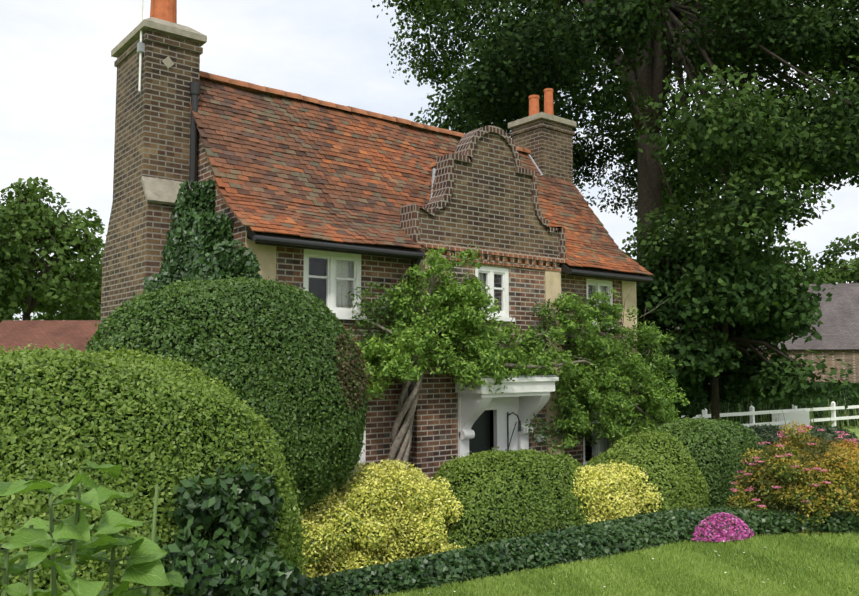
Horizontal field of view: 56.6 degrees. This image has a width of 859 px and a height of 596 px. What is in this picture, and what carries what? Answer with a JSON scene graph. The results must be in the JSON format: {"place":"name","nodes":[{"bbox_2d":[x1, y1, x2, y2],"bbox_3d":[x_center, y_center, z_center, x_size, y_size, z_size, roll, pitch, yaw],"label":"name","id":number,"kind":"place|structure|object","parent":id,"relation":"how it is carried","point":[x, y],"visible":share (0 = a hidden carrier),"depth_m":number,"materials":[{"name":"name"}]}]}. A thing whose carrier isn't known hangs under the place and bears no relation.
{"place":"outdoors","nodes":[
{"label":"outdoors","id":0,"kind":"place"},
{"bbox_2d":[0,320,100,352],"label":"roof","id":1,"kind":"structure","parent":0,"point":[22,334],"depth_m":31.47,"materials":[{"name":"red tile"}]},
{"bbox_2d":[199,71,530,166],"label":"roof ridge","id":2,"kind":"structure","parent":0,"point":[282,93],"depth_m":13.20,"materials":[{"name":"orange tile"}]},
{"bbox_2d":[0,0,858,319],"label":"sky","id":3,"kind":"structure","parent":0,"point":[58,73],"materials":[{"name":"white"}]},
{"bbox_2d":[456,426,858,593],"bbox_3d":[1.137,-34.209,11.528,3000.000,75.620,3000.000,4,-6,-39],"label":"ground","id":4,"kind":"structure","parent":0,"point":[852,429],"depth_m":30.36,"materials":[{"name":"green plant"}]},
{"bbox_2d":[0,209,42,322],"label":"tree","id":5,"kind":"object","parent":4,"relation":"on","point":[10,281],"visible":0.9,"depth_m":40.74,"materials":[{"name":"green plant"}]},
{"bbox_2d":[0,177,106,319],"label":"tree","id":6,"kind":"object","parent":4,"relation":"on","point":[42,228],"visible":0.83,"depth_m":45.39,"materials":[{"name":"green plant"}]},
{"bbox_2d":[30,265,101,319],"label":"tree","id":7,"kind":"object","parent":4,"relation":"on","point":[94,295],"visible":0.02,"depth_m":53.63,"materials":[{"name":"green plant"}]},
{"bbox_2d":[0,459,184,595],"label":"leafy plant","id":8,"kind":"object","parent":4,"relation":"on","point":[144,565],"visible":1,"depth_m":2.86,"materials":[{"name":"green plant"}]},
{"bbox_2d":[0,342,308,595],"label":"hedge","id":9,"kind":"object","parent":4,"relation":"on","point":[149,422],"visible":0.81,"depth_m":5.38,"materials":[{"name":"green plant"}]},
{"bbox_2d":[155,458,312,595],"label":"dark shrub","id":10,"kind":"object","parent":4,"relation":"on","point":[229,562],"visible":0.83,"depth_m":5.22,"materials":[{"name":"green plant"}]},
{"bbox_2d":[100,0,652,488],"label":"house","id":11,"kind":"structure","parent":4,"relation":"on","point":[484,198],"depth_m":11.66,"materials":[{"name":"red brick"}]},
{"bbox_2d":[142,179,261,293],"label":"ivy wall","id":12,"kind":"structure","parent":11,"relation":"attached to","point":[200,242],"depth_m":10.22,"materials":[{"name":"green plant"}]},
{"bbox_2d":[189,76,652,274],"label":"roof tiles","id":13,"kind":"object","parent":11,"relation":"on","point":[367,176],"visible":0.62,"depth_m":12.02,"materials":[{"name":"orange tile"}]},
{"bbox_2d":[366,529,858,595],"bbox_3d":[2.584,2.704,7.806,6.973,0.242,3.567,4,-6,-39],"label":"lawn grass","id":14,"kind":"structure","parent":4,"relation":"on","point":[830,571],"depth_m":7.81,"materials":[{"name":"green plant"}]},
{"bbox_2d":[84,273,370,515],"bbox_3d":[-2.172,1.590,8.522,3.108,3.782,2.329,4,-6,-39],"label":"clipped bush","id":15,"kind":"object","parent":14,"relation":"on","point":[283,359],"visible":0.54,"depth_m":7.93,"materials":[{"name":"green plant"}]},
{"bbox_2d":[300,482,382,577],"bbox_3d":[-1.283,2.849,8.663,1.930,1.926,1.530,4,-6,-39],"label":"yellow shrub","id":16,"kind":"object","parent":14,"relation":"on","point":[327,524],"visible":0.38,"depth_m":8.37,"materials":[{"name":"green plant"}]},
{"bbox_2d":[314,458,465,574],"bbox_3d":[-0.446,2.809,9.071,2.036,1.903,1.442,4,-6,-39],"label":"yellow shrub","id":17,"kind":"object","parent":14,"relation":"on","point":[407,506],"visible":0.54,"depth_m":8.79,"materials":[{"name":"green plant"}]},
{"bbox_2d":[429,446,602,549],"bbox_3d":[1.068,2.763,10.421,3.111,1.640,2.042,4,-6,-39],"label":"hedge mound","id":18,"kind":"object","parent":14,"relation":"on","point":[501,495],"visible":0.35,"depth_m":9.80,"materials":[{"name":"green plant"}]},
{"bbox_2d":[345,242,689,469],"bbox_3d":[1.835,1.568,12.309,7.283,4.475,1.275,4,-6,-39],"label":"wisteria foliage","id":19,"kind":"object","parent":14,"relation":"on","point":[403,357],"visible":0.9,"depth_m":11.90,"materials":[{"name":"green plant"}]},
{"bbox_2d":[301,507,858,595],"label":"ivy ground cover","id":20,"kind":"object","parent":14,"relation":"on","point":[585,541],"visible":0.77,"depth_m":8.60,"materials":[{"name":"green plant"}]},
{"bbox_2d":[561,459,663,523],"bbox_3d":[2.260,2.841,10.572,1.967,1.337,1.476,4,-6,-39],"label":"yellow shrub","id":21,"kind":"object","parent":14,"relation":"on","point":[600,490],"visible":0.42,"depth_m":10.21,"materials":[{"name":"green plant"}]},
{"bbox_2d":[584,428,709,513],"bbox_3d":[3.034,2.616,11.247,1.858,1.532,1.637,4,-6,-39],"label":"hedge mound","id":22,"kind":"object","parent":14,"relation":"on","point":[664,460],"visible":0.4,"depth_m":10.86,"materials":[{"name":"green plant"}]},
{"bbox_2d":[690,512,754,541],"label":"pink flowers","id":23,"kind":"object","parent":14,"relation":"on","point":[709,529],"visible":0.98,"depth_m":9.46,"materials":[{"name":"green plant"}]},
{"bbox_2d":[726,421,858,535],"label":"spirea shrub","id":24,"kind":"object","parent":14,"relation":"on","point":[794,472],"visible":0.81,"depth_m":10.15,"materials":[{"name":"multicoloured plant"}]},
{"bbox_2d":[372,0,858,430],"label":"lime tree","id":25,"kind":"object","parent":4,"relation":"on","point":[744,143],"visible":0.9,"depth_m":19.65,"materials":[{"name":"green plant"}]},
{"bbox_2d":[644,416,771,508],"bbox_3d":[4.409,2.782,12.806,2.518,1.768,1.559,4,-6,-39],"label":"hedge","id":26,"kind":"object","parent":4,"relation":"on","point":[717,449],"visible":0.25,"depth_m":12.21,"materials":[{"name":"green plant"}]},
{"bbox_2d":[636,233,858,425],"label":"tree","id":27,"kind":"object","parent":4,"relation":"on","point":[738,307],"visible":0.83,"depth_m":17.79,"materials":[{"name":"green plant"}]},
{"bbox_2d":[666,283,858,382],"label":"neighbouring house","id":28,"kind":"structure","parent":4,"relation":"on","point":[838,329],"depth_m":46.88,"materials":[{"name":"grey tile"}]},
{"bbox_2d":[673,381,858,430],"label":"hedge","id":29,"kind":"object","parent":4,"relation":"on","point":[706,404],"visible":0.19,"depth_m":31.13,"materials":[{"name":"green plant"}]},
{"bbox_2d":[681,401,858,432],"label":"fence","id":30,"kind":"object","parent":4,"relation":"on","point":[752,412],"visible":0.4,"depth_m":29.72,"materials":[{"name":"paint"}]},
{"bbox_2d":[696,392,858,430],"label":"hedge","id":31,"kind":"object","parent":4,"relation":"on","point":[828,424],"depth_m":31.66,"materials":[{"name":"green plant"}]},
{"bbox_2d":[772,410,809,428],"bbox_3d":[13.570,4.694,29.975,1.400,0.950,0.116,0,-5,1],"label":"white sign board","id":32,"kind":"object","parent":4,"relation":"on","point":[800,417],"visible":0.48,"depth_m":29.93,"materials":[{"name":"paint"}]},
{"bbox_2d":[765,240,831,283],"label":"tree","id":33,"kind":"object","parent":4,"relation":"on","point":[802,253],"depth_m":73.26,"materials":[{"name":"green plant"}]},
{"bbox_2d":[743,424,858,449],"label":"border shrub","id":34,"kind":"object","parent":4,"relation":"on","point":[768,433],"visible":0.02,"depth_m":24.30,"materials":[{"name":"green plant"}]},
{"bbox_2d":[800,232,858,282],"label":"tree","id":35,"kind":"object","parent":4,"relation":"on","point":[843,273],"visible":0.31,"depth_m":78.90,"materials":[{"name":"green plant"}]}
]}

